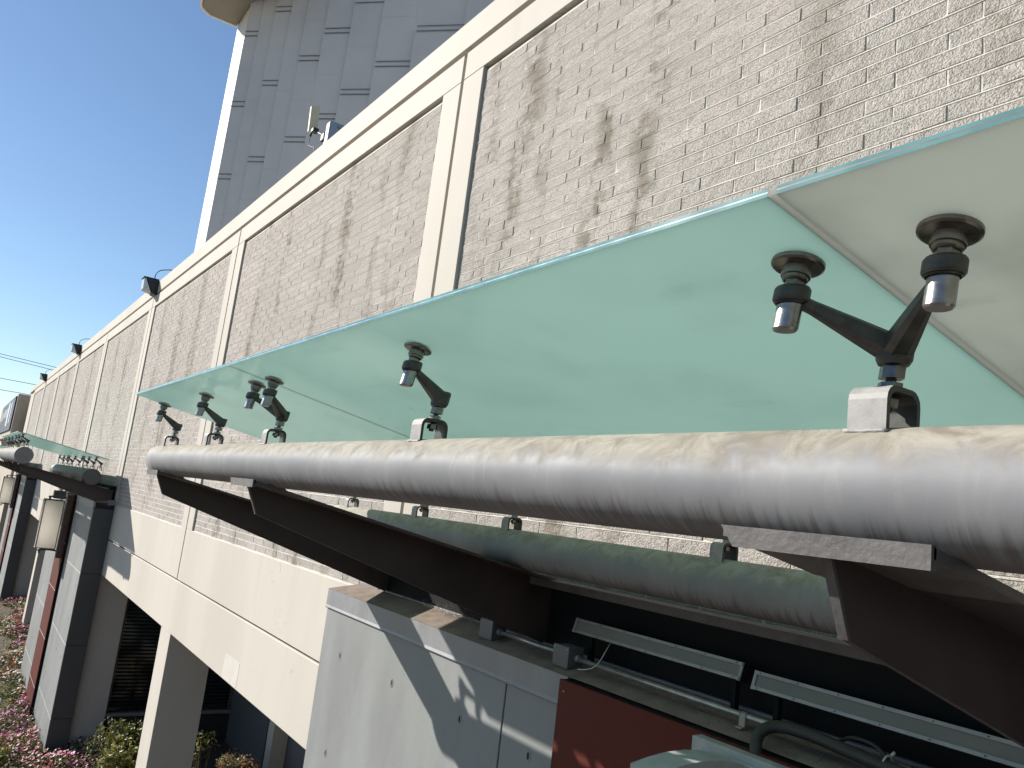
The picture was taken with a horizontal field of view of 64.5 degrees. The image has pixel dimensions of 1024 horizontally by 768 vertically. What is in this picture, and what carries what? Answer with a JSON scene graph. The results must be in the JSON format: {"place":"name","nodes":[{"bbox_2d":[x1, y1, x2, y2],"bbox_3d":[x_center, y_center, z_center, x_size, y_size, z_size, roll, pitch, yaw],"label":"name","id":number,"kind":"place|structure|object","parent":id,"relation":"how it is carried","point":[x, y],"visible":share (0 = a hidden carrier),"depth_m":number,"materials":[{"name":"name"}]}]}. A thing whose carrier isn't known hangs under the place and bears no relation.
{"place":"outdoors","nodes":[
{"label":"outdoors","id":0,"kind":"place"},
{"bbox_2d":[0,0,237,444],"label":"sky","id":1,"kind":"structure","parent":0,"point":[110,110],"materials":[{"name":"blue"}]},
{"bbox_2d":[0,600,241,767],"bbox_3d":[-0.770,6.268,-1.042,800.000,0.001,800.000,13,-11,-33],"label":"ground","id":2,"kind":"structure","parent":0,"point":[224,747],"depth_m":19.92,"materials":[{"name":"soil"}]},
{"bbox_2d":[0,745,13,767],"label":"shrub","id":3,"kind":"object","parent":2,"relation":"on","point":[4,756],"visible":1,"depth_m":16.94,"materials":[{"name":"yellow plant"}]},
{"bbox_2d":[0,394,30,541],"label":"sign building","id":4,"kind":"structure","parent":2,"relation":"on","point":[13,415],"depth_m":55.87,"materials":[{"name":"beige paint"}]},
{"bbox_2d":[0,472,36,599],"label":"pier","id":5,"kind":"structure","parent":2,"relation":"on","point":[14,530],"depth_m":37.52,"materials":[{"name":"grey concrete"}]},
{"bbox_2d":[0,474,19,507],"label":"wall lantern","id":6,"kind":"object","parent":5,"relation":"attached to","point":[7,489],"depth_m":40.17,"materials":[{"name":"beige glass"}]},
{"bbox_2d":[0,445,34,478],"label":"glass canopy","id":7,"kind":"object","parent":5,"relation":"on","point":[2,464],"visible":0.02,"depth_m":37.40,"materials":[{"name":"paint"}]},
{"bbox_2d":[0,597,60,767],"bbox_3d":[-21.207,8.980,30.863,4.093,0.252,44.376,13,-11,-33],"label":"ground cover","id":8,"kind":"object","parent":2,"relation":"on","point":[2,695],"visible":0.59,"depth_m":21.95,"materials":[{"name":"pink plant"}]},
{"bbox_2d":[0,594,133,767],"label":"flower bed","id":9,"kind":"object","parent":2,"relation":"on","point":[14,676],"visible":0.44,"depth_m":19.34,"materials":[{"name":"pink plant"}]},
{"bbox_2d":[20,482,115,754],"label":"pier","id":10,"kind":"structure","parent":2,"relation":"on","point":[59,630],"depth_m":19.11,"materials":[{"name":"grey concrete"}]},
{"bbox_2d":[34,494,73,557],"bbox_3d":[-12.236,3.749,21.608,0.624,1.650,0.720,13,-11,-33],"label":"wall lantern","id":11,"kind":"object","parent":10,"relation":"attached to","point":[49,524],"depth_m":21.50,"materials":[{"name":"beige glass"}]},
{"bbox_2d":[0,431,114,506],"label":"glass canopy","id":12,"kind":"object","parent":10,"relation":"on","point":[81,481],"visible":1,"depth_m":19.01,"materials":[{"name":"glass"}]},
{"bbox_2d":[52,488,66,498],"bbox_3d":[-12.413,3.025,22.630,1.250,0.418,0.371,0,-12,38],"label":"lamp head","id":13,"kind":"object","parent":10,"relation":"attached to","point":[60,493],"visible":0.54,"depth_m":22.77},
{"bbox_2d":[80,716,142,765],"bbox_3d":[-8.150,7.645,16.831,1.454,1.371,1.140,6,-9,8],"label":"shrub","id":14,"kind":"object","parent":2,"relation":"on","point":[124,729],"visible":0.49,"depth_m":16.83,"materials":[{"name":"green plant"}]},
{"bbox_2d":[95,735,136,767],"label":"shrub","id":15,"kind":"object","parent":2,"relation":"on","point":[112,758],"visible":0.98,"depth_m":15.64,"materials":[{"name":"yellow plant"}]},
{"bbox_2d":[193,729,220,767],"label":"shrub","id":16,"kind":"object","parent":2,"relation":"on","point":[200,740],"visible":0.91,"depth_m":16.74,"materials":[{"name":"green plant"}]},
{"bbox_2d":[214,748,260,767],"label":"shrub","id":17,"kind":"object","parent":2,"relation":"on","point":[235,763],"visible":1,"depth_m":16.27,"materials":[{"name":"green plant"}]},
{"bbox_2d":[194,0,493,251],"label":"tower","id":18,"kind":"structure","parent":2,"relation":"on","point":[344,62],"depth_m":38.95,"materials":[{"name":"grey metal"}]},
{"bbox_2d":[12,0,1023,767],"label":"store building","id":19,"kind":"structure","parent":2,"relation":"on","point":[494,138],"depth_m":7.94,"materials":[{"name":"beige brick"}]},
{"bbox_2d":[39,370,47,381],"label":"wall floodlight","id":20,"kind":"object","parent":19,"relation":"attached to","point":[43,376],"depth_m":44.94,"materials":[{"name":"grey metal"}]},
{"bbox_2d":[71,339,82,354],"bbox_3d":[-17.341,-1.513,32.623,0.672,0.694,0.602,13,-11,-33],"label":"wall floodlight","id":21,"kind":"object","parent":19,"relation":"attached to","point":[76,349],"depth_m":32.50,"materials":[{"name":"grey metal"}]},
{"bbox_2d":[141,269,171,296],"bbox_3d":[-8.810,-2.538,20.157,0.672,0.694,0.602,13,-11,-33],"label":"wall floodlight","id":22,"kind":"object","parent":19,"relation":"attached to","point":[149,285],"depth_m":20.04,"materials":[{"name":"grey metal"}]},
{"bbox_2d":[105,598,232,716],"bbox_3d":[-8.213,6.491,20.140,2.950,3.270,0.180,13,-11,-33],"label":"porch window","id":23,"kind":"structure","parent":19,"relation":"in","point":[140,633],"depth_m":19.61,"materials":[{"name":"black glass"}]},
{"bbox_2d":[307,106,324,150],"bbox_3d":[-2.949,-3.553,12.130,0.158,1.400,0.707,14,-12,-37],"label":"panel antenna","id":24,"kind":"object","parent":19,"relation":"on","point":[313,120],"visible":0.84,"depth_m":12.36,"materials":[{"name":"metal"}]},
{"bbox_2d":[324,121,343,142],"bbox_3d":[-2.575,-3.376,11.784,0.316,0.830,0.190,13,-11,-33],"label":"radio box","id":25,"kind":"object","parent":19,"relation":"on","point":[333,128],"visible":0.3,"depth_m":11.73,"materials":[{"name":"metal"}]},
{"bbox_2d":[303,575,1010,767],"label":"pier","id":26,"kind":"structure","parent":2,"relation":"on","point":[404,682],"depth_m":4.48,"materials":[{"name":"grey concrete"}]},
{"bbox_2d":[403,594,507,631],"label":"leaf litter","id":27,"kind":"object","parent":26,"relation":"on","point":[471,617],"visible":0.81,"depth_m":5.72,"materials":[{"name":"brown plant"}]},
{"bbox_2d":[479,617,505,640],"bbox_3d":[-0.121,1.545,5.110,0.113,0.118,0.146,13,-11,-33],"label":"junction box","id":28,"kind":"object","parent":26,"relation":"on","point":[488,629],"visible":0.88,"depth_m":5.06,"materials":[{"name":"metal"}]},
{"bbox_2d":[552,643,583,669],"bbox_3d":[0.307,1.492,4.448,0.113,0.116,0.136,13,-11,-33],"label":"junction box","id":29,"kind":"object","parent":26,"relation":"on","point":[564,654],"visible":0.98,"depth_m":4.41,"materials":[{"name":"metal"}]},
{"bbox_2d":[136,106,1023,747],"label":"glass canopy","id":30,"kind":"object","parent":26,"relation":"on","point":[816,378],"visible":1,"depth_m":1.87,"materials":[{"name":"glass"}]},
{"bbox_2d":[578,643,610,669],"bbox_3d":[0.448,1.435,4.262,0.175,0.160,0.081,9,-10,-13],"label":"loose wire","id":31,"kind":"object","parent":26,"relation":"on","point":[598,662],"visible":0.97,"depth_m":4.23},
{"bbox_2d":[572,618,750,709],"bbox_3d":[0.698,1.389,4.053,0.102,0.237,1.173,13,-11,-33],"label":"strip light","id":32,"kind":"object","parent":26,"relation":"on","point":[737,672],"visible":0.98,"depth_m":3.93,"materials":[{"name":"metal"}]},
{"bbox_2d":[472,631,912,766],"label":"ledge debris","id":33,"kind":"object","parent":26,"relation":"on","point":[695,706],"visible":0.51,"depth_m":3.71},
{"bbox_2d":[496,629,909,767],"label":"conduit run","id":34,"kind":"object","parent":26,"relation":"on","point":[743,716],"visible":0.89,"depth_m":3.84,"materials":[{"name":"metal"}]},
{"bbox_2d":[882,751,895,761],"bbox_3d":[1.345,1.357,2.892,0.075,0.088,0.020,13,-11,-33],"label":"cable tie","id":35,"kind":"object","parent":34,"relation":"attached to","point":[892,754],"visible":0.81,"depth_m":2.90,"materials":[{"name":"white plastic"}]},
{"bbox_2d":[630,734,788,767],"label":"wall lantern","id":36,"kind":"object","parent":26,"relation":"attached to","point":[706,752],"depth_m":3.08,"materials":[{"name":"white paint"}]},
{"bbox_2d":[749,720,905,767],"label":"flexible cable","id":37,"kind":"object","parent":26,"relation":"on","point":[761,731],"visible":0.85,"depth_m":3.10,"materials":[{"name":"black rubber"}]},
{"bbox_2d":[839,736,888,760],"bbox_3d":[1.311,1.356,3.035,0.026,0.062,0.275,10,-10,-16],"label":"thin cable","id":38,"kind":"object","parent":26,"relation":"on","point":[870,743],"visible":0.7,"depth_m":3.01,"materials":[{"name":"black rubber"}]},
{"bbox_2d":[750,670,1023,767],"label":"strip light","id":39,"kind":"object","parent":26,"relation":"on","point":[998,750],"visible":0.98,"depth_m":2.99,"materials":[{"name":"metal"}]}
]}

